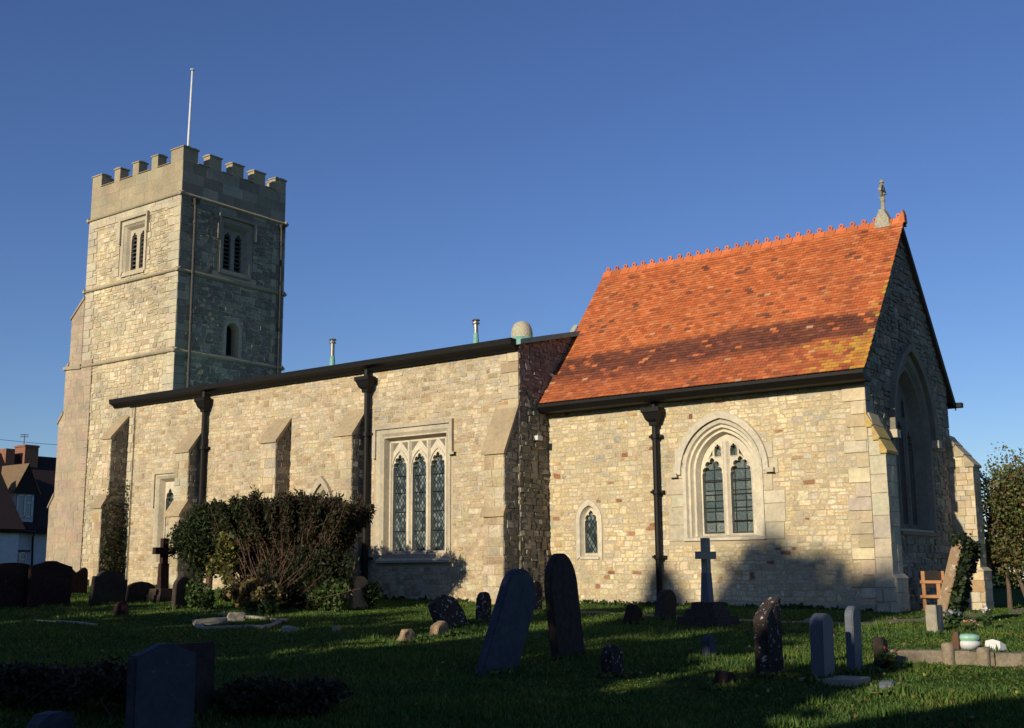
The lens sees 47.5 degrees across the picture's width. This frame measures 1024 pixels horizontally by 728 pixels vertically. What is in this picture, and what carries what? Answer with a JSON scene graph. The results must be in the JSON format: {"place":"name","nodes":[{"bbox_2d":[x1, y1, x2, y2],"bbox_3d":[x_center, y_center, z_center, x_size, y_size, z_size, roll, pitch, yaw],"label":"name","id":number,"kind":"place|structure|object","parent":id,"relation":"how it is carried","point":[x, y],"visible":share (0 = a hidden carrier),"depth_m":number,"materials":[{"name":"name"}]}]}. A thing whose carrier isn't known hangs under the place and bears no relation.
{"place":"outdoors","nodes":[
{"label":"outdoors","id":0,"kind":"place"},
{"bbox_2d":[0,567,1023,727],"bbox_3d":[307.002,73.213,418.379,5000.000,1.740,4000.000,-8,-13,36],"label":"ground","id":1,"kind":"structure","parent":0,"point":[999,596],"depth_m":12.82,"materials":[{"name":"green plant"}]},
{"bbox_2d":[0,563,30,608],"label":"gravestone","id":2,"kind":"object","parent":1,"relation":"on","point":[13,583],"visible":0.58,"depth_m":26.46,"materials":[{"name":"grey stone"}]},
{"bbox_2d":[0,434,56,564],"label":"white house","id":3,"kind":"structure","parent":1,"relation":"on","point":[27,480],"depth_m":64.81,"materials":[{"name":"paint"}]},
{"bbox_2d":[17,552,26,563],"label":"window","id":4,"kind":"structure","parent":3,"relation":"in","point":[21,556],"depth_m":64.09,"materials":[{"name":"white paint"}]},
{"bbox_2d":[16,494,32,517],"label":"window","id":5,"kind":"structure","parent":3,"relation":"in","point":[24,503],"depth_m":64.53,"materials":[{"name":"white paint"}]},
{"bbox_2d":[26,561,72,607],"bbox_3d":[-10.704,5.214,26.903,0.130,1.300,1.050,-9,-14,36],"label":"gravestone","id":6,"kind":"object","parent":1,"relation":"on","point":[49,582],"visible":0.84,"depth_m":26.85,"materials":[{"name":"grey stone"}]},
{"bbox_2d":[26,711,73,727],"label":"gravestone","id":7,"kind":"object","parent":1,"relation":"on","point":[55,719],"visible":1,"depth_m":9.37,"materials":[{"name":"grey stone"}]},
{"bbox_2d":[0,652,104,714],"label":"shrub","id":8,"kind":"object","parent":1,"relation":"on","point":[24,684],"visible":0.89,"depth_m":10.78,"materials":[{"name":"green plant"}]},
{"bbox_2d":[34,619,97,625],"bbox_3d":[-8.555,4.958,22.177,1.893,0.133,0.120,-7,-12,33],"label":"flat grave slab","id":9,"kind":"object","parent":1,"relation":"on","point":[78,622],"visible":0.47,"depth_m":22.00,"materials":[{"name":"grey stone"}]},
{"bbox_2d":[71,567,87,593],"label":"gravestone","id":10,"kind":"object","parent":1,"relation":"on","point":[79,580],"visible":0.57,"depth_m":31.98,"materials":[{"name":"red stone"}]},
{"bbox_2d":[58,654,129,714],"bbox_3d":[-3.498,2.939,10.739,1.247,0.554,1.106,9,-14,-42],"label":"shrub","id":11,"kind":"object","parent":1,"relation":"on","point":[109,684],"visible":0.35,"depth_m":10.53,"materials":[{"name":"green plant"}]},
{"bbox_2d":[88,571,127,605],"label":"gravestone","id":12,"kind":"object","parent":1,"relation":"on","point":[108,586],"visible":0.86,"depth_m":27.63,"materials":[{"name":"grey stone"}]},
{"bbox_2d":[113,601,128,616],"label":"gravestone","id":13,"kind":"object","parent":1,"relation":"on","point":[121,607],"visible":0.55,"depth_m":23.87,"materials":[{"name":"red stone"}]},
{"bbox_2d":[125,581,154,602],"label":"gravestone","id":14,"kind":"object","parent":1,"relation":"on","point":[137,590],"visible":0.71,"depth_m":28.93,"materials":[{"name":"grey stone"}]},
{"bbox_2d":[125,643,195,727],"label":"gravestone","id":15,"kind":"object","parent":1,"relation":"on","point":[160,692],"visible":1,"depth_m":9.16,"materials":[{"name":"grey stone"}]},
{"bbox_2d":[145,538,175,602],"bbox_3d":[-8.736,5.208,29.127,0.600,1.660,0.620,-8,-13,36],"label":"grave cross","id":16,"kind":"object","parent":1,"relation":"on","point":[162,592],"visible":0.87,"depth_m":29.02,"materials":[{"name":"grey stone"}]},
{"bbox_2d":[171,576,191,608],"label":"gravestone","id":17,"kind":"object","parent":1,"relation":"on","point":[179,589],"visible":0.65,"depth_m":26.41,"materials":[{"name":"grey stone"}]},
{"bbox_2d":[175,641,215,715],"bbox_3d":[-2.876,2.936,10.332,0.100,0.890,0.500,-8,-13,36],"label":"gravestone","id":18,"kind":"object","parent":1,"relation":"on","point":[204,672],"visible":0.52,"depth_m":10.42,"materials":[{"name":"grey stone"}]},
{"bbox_2d":[164,502,243,588],"bbox_3d":[-7.591,4.736,29.162,2.733,2.586,2.120,-8,-13,36],"label":"clipped yew","id":19,"kind":"object","parent":1,"relation":"on","point":[191,542],"visible":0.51,"depth_m":28.60,"materials":[{"name":"green plant"}]},
{"bbox_2d":[192,617,228,624],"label":"stone block","id":20,"kind":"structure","parent":1,"relation":"on","point":[212,621],"depth_m":21.88,"materials":[{"name":"grey stone"}]},
{"bbox_2d":[227,612,245,621],"bbox_3d":[-5.352,4.927,22.539,0.342,0.239,0.280,3,-12,-21],"label":"stone block","id":21,"kind":"object","parent":1,"relation":"on","point":[235,616],"depth_m":22.43,"materials":[{"name":"grey stone"}]},
{"bbox_2d":[192,613,288,628],"bbox_3d":[-5.301,4.973,22.416,1.915,0.218,3.459,0,-10,0],"label":"grave kerb","id":22,"kind":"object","parent":1,"relation":"on","point":[200,625],"visible":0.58,"depth_m":21.10,"materials":[{"name":"grey stone"}]},
{"bbox_2d":[210,672,310,715],"bbox_3d":[-2.371,3.027,10.659,0.816,0.382,0.969,-8,-13,36],"label":"shrub","id":23,"kind":"object","parent":1,"relation":"on","point":[241,695],"visible":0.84,"depth_m":10.42,"materials":[{"name":"green plant"}]},
{"bbox_2d":[185,577,350,613],"bbox_3d":[-5.492,5.215,25.355,4.010,1.096,1.635,-2,-10,6],"label":"green shrub","id":24,"kind":"object","parent":1,"relation":"on","point":[201,597],"visible":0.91,"depth_m":25.46,"materials":[{"name":"green plant"}]},
{"bbox_2d":[204,530,360,609],"bbox_3d":[-5.193,4.616,26.045,4.559,1.879,1.231,-6,-12,29],"label":"yellow shrub","id":25,"kind":"object","parent":1,"relation":"on","point":[225,564],"visible":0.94,"depth_m":26.18,"materials":[{"name":"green plant"}]},
{"bbox_2d":[190,485,376,608],"bbox_3d":[-5.519,4.301,27.597,5.756,2.986,1.982,-8,-13,36],"label":"yew bush","id":26,"kind":"object","parent":1,"relation":"on","point":[330,528],"visible":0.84,"depth_m":26.65,"materials":[{"name":"green plant"}]},
{"bbox_2d":[281,625,296,633],"bbox_3d":[-3.816,4.566,19.890,0.238,0.170,0.191,-1,-9,34],"label":"stone block","id":27,"kind":"object","parent":1,"relation":"on","point":[287,628],"depth_m":19.82,"materials":[{"name":"grey stone"}]},
{"bbox_2d":[252,672,368,718],"bbox_3d":[-1.829,2.991,10.515,0.682,0.395,0.870,-8,-13,36],"label":"shrub","id":28,"kind":"object","parent":1,"relation":"on","point":[314,696],"visible":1,"depth_m":10.36,"materials":[{"name":"green plant"}]},
{"bbox_2d":[332,626,340,631],"bbox_3d":[-3.007,4.566,19.936,0.127,0.153,0.128,-5,-16,22],"label":"stone block","id":29,"kind":"object","parent":1,"relation":"on","point":[335,628],"depth_m":19.89,"materials":[{"name":"grey stone"}]},
{"bbox_2d":[349,576,367,609],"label":"gravestone","id":30,"kind":"object","parent":1,"relation":"on","point":[357,598],"visible":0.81,"depth_m":26.19,"materials":[{"name":"grey stone"}]},
{"bbox_2d":[362,581,383,607],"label":"ivy","id":31,"kind":"object","parent":1,"relation":"on","point":[373,593],"visible":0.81,"depth_m":26.34,"materials":[{"name":"green plant"}]},
{"bbox_2d":[397,629,414,642],"bbox_3d":[-1.645,4.280,17.771,0.190,0.497,0.284,-8,-35,36],"label":"rock","id":32,"kind":"object","parent":1,"relation":"on","point":[406,634],"visible":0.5,"depth_m":17.78,"materials":[{"name":"beige stone"}]},
{"bbox_2d":[429,621,447,636],"bbox_3d":[-1.207,4.423,18.853,0.208,0.544,0.309,-8,-43,36],"label":"rock","id":33,"kind":"object","parent":1,"relation":"on","point":[438,627],"visible":0.52,"depth_m":18.83,"materials":[{"name":"beige stone"}]},
{"bbox_2d":[428,594,468,628],"bbox_3d":[-1.128,4.530,20.678,0.229,0.880,0.739,-35,-15,28],"label":"gravestone","id":34,"kind":"object","parent":1,"relation":"on","point":[447,609],"visible":0.71,"depth_m":20.63,"materials":[{"name":"stone"}]},
{"bbox_2d":[1,592,948,694],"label":"long grass","id":35,"kind":"structure","parent":1,"relation":"on","point":[712,686],"depth_m":13.39,"materials":[{"name":"green plant"}]},
{"bbox_2d":[476,592,490,621],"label":"gravestone","id":36,"kind":"object","parent":1,"relation":"on","point":[483,605],"visible":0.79,"depth_m":21.66,"materials":[{"name":"stone"}]},
{"bbox_2d":[476,569,535,675],"bbox_3d":[-0.047,3.179,13.869,0.120,1.550,0.660,-6,-38,33],"label":"gravestone","id":37,"kind":"object","parent":1,"relation":"on","point":[508,628],"visible":0.91,"depth_m":13.83,"materials":[{"name":"grey stone"}]},
{"bbox_2d":[154,584,872,611],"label":"wall weeds","id":38,"kind":"object","parent":1,"relation":"on","point":[752,605],"depth_m":26.87,"materials":[{"name":"green plant"}]},
{"bbox_2d":[46,145,993,612],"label":"church","id":39,"kind":"structure","parent":1,"relation":"on","point":[768,417],"depth_m":28.99,"materials":[{"name":"stone"}]},
{"bbox_2d":[89,394,92,412],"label":"window","id":40,"kind":"structure","parent":39,"relation":"in","point":[91,395],"depth_m":42.26,"materials":[{"name":"stone"}]},
{"bbox_2d":[99,478,128,575],"bbox_3d":[-12.649,5.362,36.966,0.281,3.541,0.913,-8,-13,36],"label":"ivy","id":41,"kind":"object","parent":39,"relation":"attached to","point":[119,549],"visible":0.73,"depth_m":36.93,"materials":[{"name":"green plant"}]},
{"bbox_2d":[117,210,149,277],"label":"belfry window","id":42,"kind":"structure","parent":39,"relation":"in","point":[127,232],"depth_m":42.26,"materials":[{"name":"stone"}]},
{"bbox_2d":[151,469,174,566],"bbox_3d":[-10.580,4.798,36.174,1.680,2.980,0.400,-8,-13,36],"label":"window","id":43,"kind":"structure","parent":39,"relation":"in","point":[162,489],"depth_m":36.55,"materials":[{"name":"stone"}]},
{"bbox_2d":[187,68,194,145],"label":"flagpole","id":44,"kind":"object","parent":39,"relation":"on","point":[189,119],"visible":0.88,"depth_m":45.13,"materials":[{"name":"white metal"}]},
{"bbox_2d":[222,319,241,357],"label":"window","id":45,"kind":"structure","parent":39,"relation":"in","point":[226,346],"depth_m":42.05,"materials":[{"name":"stone"}]},
{"bbox_2d":[217,212,256,280],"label":"belfry window","id":46,"kind":"structure","parent":39,"relation":"in","point":[246,235],"depth_m":42.63,"materials":[{"name":"stone"}]},
{"bbox_2d":[309,476,332,499],"bbox_3d":[-5.203,4.053,32.195,1.000,1.880,0.400,-8,-13,36],"label":"window","id":47,"kind":"structure","parent":39,"relation":"in","point":[321,482],"depth_m":32.24,"materials":[{"name":"stone"}]},
{"bbox_2d":[372,418,453,562],"bbox_3d":[-2.493,3.337,30.274,2.860,3.620,0.420,-8,-13,36],"label":"window","id":48,"kind":"structure","parent":39,"relation":"in","point":[413,513],"depth_m":30.48,"materials":[{"name":"stone"}]},
{"bbox_2d":[576,500,602,559],"bbox_3d":[1.928,4.045,28.342,0.740,1.450,0.200,-8,-13,36],"label":"window","id":49,"kind":"structure","parent":39,"relation":"in","point":[589,537],"depth_m":28.40,"materials":[{"name":"stone"}]},
{"bbox_2d":[674,411,768,540],"bbox_3d":[4.855,2.541,26.481,2.340,2.920,0.500,-8,-13,36],"label":"window","id":50,"kind":"structure","parent":39,"relation":"in","point":[723,499],"depth_m":26.64,"materials":[{"name":"stone"}]},
{"bbox_2d":[888,343,940,536],"bbox_3d":[9.141,1.735,26.915,0.560,4.440,3.120,-8,-13,36],"label":"window","id":51,"kind":"structure","parent":39,"relation":"in","point":[912,411],"depth_m":27.52,"materials":[{"name":"stone"}]},
{"bbox_2d":[534,580,542,610],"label":"gravestone","id":52,"kind":"object","parent":1,"relation":"on","point":[539,596],"visible":0.38,"depth_m":24.98,"materials":[{"name":"stone"}]},
{"bbox_2d":[544,553,584,659],"bbox_3d":[0.681,3.281,15.207,0.120,1.610,0.620,-7,-1,36],"label":"gravestone","id":53,"kind":"object","parent":1,"relation":"on","point":[563,609],"visible":0.91,"depth_m":15.11,"materials":[{"name":"grey stone"}]},
{"bbox_2d":[600,644,623,677],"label":"gravestone","id":54,"kind":"object","parent":1,"relation":"on","point":[612,661],"visible":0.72,"depth_m":13.10,"materials":[{"name":"stone"}]},
{"bbox_2d":[623,605,642,622],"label":"gravestone","id":55,"kind":"object","parent":1,"relation":"on","point":[633,613],"visible":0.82,"depth_m":21.14,"materials":[{"name":"grey stone"}]},
{"bbox_2d":[654,589,676,619],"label":"gravestone","id":56,"kind":"object","parent":1,"relation":"on","point":[666,603],"visible":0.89,"depth_m":22.24,"materials":[{"name":"grey stone"}]},
{"bbox_2d":[676,538,739,627],"bbox_3d":[3.402,3.849,20.312,0.840,1.600,0.840,-8,-13,36],"label":"grave cross","id":57,"kind":"object","parent":1,"relation":"on","point":[706,611],"visible":0.94,"depth_m":20.13,"materials":[{"name":"grey stone"}]},
{"bbox_2d":[702,635,716,655],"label":"gravestone","id":58,"kind":"object","parent":1,"relation":"on","point":[709,646],"visible":0.57,"depth_m":14.90,"materials":[{"name":"grey stone"}]},
{"bbox_2d":[714,670,735,684],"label":"gravestone","id":59,"kind":"object","parent":1,"relation":"on","point":[721,676],"visible":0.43,"depth_m":12.16,"materials":[{"name":"red stone"}]},
{"bbox_2d":[753,597,783,675],"bbox_3d":[2.872,3.178,13.006,0.174,1.105,0.431,-8,-12,36],"label":"gravestone","id":60,"kind":"object","parent":1,"relation":"on","point":[768,648],"visible":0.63,"depth_m":12.91,"materials":[{"name":"stone"}]},
{"bbox_2d":[799,675,870,686],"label":"stone slab","id":61,"kind":"structure","parent":1,"relation":"on","point":[849,681],"depth_m":12.28,"materials":[{"name":"grey stone"}]},
{"bbox_2d":[810,613,834,676],"bbox_3d":[3.417,3.114,12.799,0.150,0.720,0.320,-7,-12,36],"label":"gravestone","id":62,"kind":"object","parent":61,"relation":"on","point":[822,644],"visible":0.88,"depth_m":12.70,"materials":[{"name":"grey stone"}]},
{"bbox_2d":[845,606,862,672],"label":"gravestone","id":63,"kind":"object","parent":1,"relation":"on","point":[854,656],"visible":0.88,"depth_m":13.34,"materials":[{"name":"grey stone"}]},
{"bbox_2d":[873,637,887,668],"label":"gravestone","id":64,"kind":"object","parent":1,"relation":"on","point":[879,643],"visible":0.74,"depth_m":13.71,"materials":[{"name":"brown stone"}]},
{"bbox_2d":[874,646,897,668],"bbox_3d":[4.389,3.452,13.633,0.276,0.300,0.269,-5,-11,23],"label":"flower bunch","id":65,"kind":"object","parent":1,"relation":"on","point":[888,659],"visible":1,"depth_m":13.58,"materials":[{"name":"green plant"}]},
{"bbox_2d":[878,681,894,688],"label":"gravestone","id":66,"kind":"object","parent":1,"relation":"on","point":[882,684],"visible":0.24,"depth_m":11.74,"materials":[{"name":"grey stone"}]},
{"bbox_2d":[920,571,944,610],"bbox_3d":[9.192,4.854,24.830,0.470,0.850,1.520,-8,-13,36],"label":"chair","id":67,"kind":"object","parent":1,"relation":"on","point":[931,579],"visible":0.46,"depth_m":24.43,"materials":[{"name":"orange wood"}]},
{"bbox_2d":[925,605,943,632],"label":"gravestone","id":68,"kind":"object","parent":1,"relation":"on","point":[934,618],"visible":0.61,"depth_m":18.25,"materials":[{"name":"beige stone"}]},
{"bbox_2d":[937,542,962,622],"bbox_3d":[7.690,3.966,20.388,0.180,1.710,0.500,11,-9,38],"label":"gravestone","id":69,"kind":"object","parent":1,"relation":"on","point":[948,583],"visible":0.42,"depth_m":20.22,"materials":[{"name":"beige stone"}]},
{"bbox_2d":[944,531,986,623],"bbox_3d":[7.922,3.779,20.351,0.686,1.692,1.184,-8,-13,36],"label":"ivy","id":70,"kind":"object","parent":69,"relation":"attached to","point":[969,554],"visible":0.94,"depth_m":20.21,"materials":[{"name":"green plant"}]},
{"bbox_2d":[950,631,960,649],"bbox_3d":[6.003,3.766,15.831,0.180,0.240,0.100,-8,-13,36],"label":"wooden marker","id":71,"kind":"object","parent":1,"relation":"on","point":[955,641],"visible":0.6,"depth_m":15.76,"materials":[{"name":"brown wood"}]},
{"bbox_2d":[943,608,972,626],"bbox_3d":[7.454,4.261,19.459,0.444,0.351,0.507,1,-10,-6],"label":"flower bunch","id":72,"kind":"object","parent":1,"relation":"on","point":[957,617],"visible":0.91,"depth_m":19.40,"materials":[{"name":"green plant"}]},
{"bbox_2d":[896,642,1023,666],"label":"wall","id":73,"kind":"structure","parent":1,"relation":"on","point":[947,653],"depth_m":14.11,"materials":[{"name":"stone"}]},
{"bbox_2d":[960,633,979,649],"bbox_3d":[6.221,3.783,15.852,0.310,0.210,0.305,-8,-13,36],"label":"grave vase","id":74,"kind":"object","parent":1,"relation":"on","point":[968,641],"visible":0.89,"depth_m":15.73,"materials":[{"name":"white paint"}]},
{"bbox_2d":[962,619,978,630],"bbox_3d":[7.357,4.190,18.637,0.310,0.185,0.253,3,-11,-19],"label":"flower bunch","id":75,"kind":"object","parent":1,"relation":"on","point":[971,625],"visible":0.98,"depth_m":18.57,"materials":[{"name":"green plant"}]},
{"bbox_2d":[981,604,992,629],"bbox_3d":[7.699,4.134,18.832,0.201,0.485,0.264,-3,-10,13],"label":"flower bunch","id":76,"kind":"object","parent":1,"relation":"on","point":[987,617],"visible":0.97,"depth_m":18.79,"materials":[{"name":"green plant"}]},
{"bbox_2d":[985,639,1006,650],"bbox_3d":[6.581,3.818,15.826,0.165,0.145,0.234,9,-14,-42],"label":"grave tablet","id":77,"kind":"object","parent":1,"relation":"on","point":[994,643],"visible":0.86,"depth_m":15.77,"materials":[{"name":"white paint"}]},
{"bbox_2d":[979,442,1023,609],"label":"tree","id":78,"kind":"object","parent":1,"relation":"on","point":[1003,501],"visible":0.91,"depth_m":29.06,"materials":[{"name":"green plant"}]},
{"bbox_2d":[984,523,1023,588],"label":"hedge","id":79,"kind":"object","parent":1,"relation":"on","point":[996,586],"visible":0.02,"depth_m":44.59,"materials":[{"name":"green plant"}]},
{"bbox_2d":[991,547,1022,571],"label":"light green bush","id":80,"kind":"object","parent":1,"relation":"on","point":[1000,565],"visible":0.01,"depth_m":29.90,"materials":[{"name":"green plant"}]},
{"bbox_2d":[0,0,1023,531],"label":"sky","id":81,"kind":"structure","parent":0,"point":[446,165],"materials":[{"name":"blue"}]},
{"bbox_2d":[4,600,1022,727],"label":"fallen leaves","id":82,"kind":"object","parent":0,"point":[614,693],"visible":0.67,"depth_m":13.41,"materials":[{"name":"brown plant"}]},
{"bbox_2d":[580,608,1023,625],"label":"path","id":83,"kind":"structure","parent":0,"point":[924,618],"depth_m":21.70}
]}

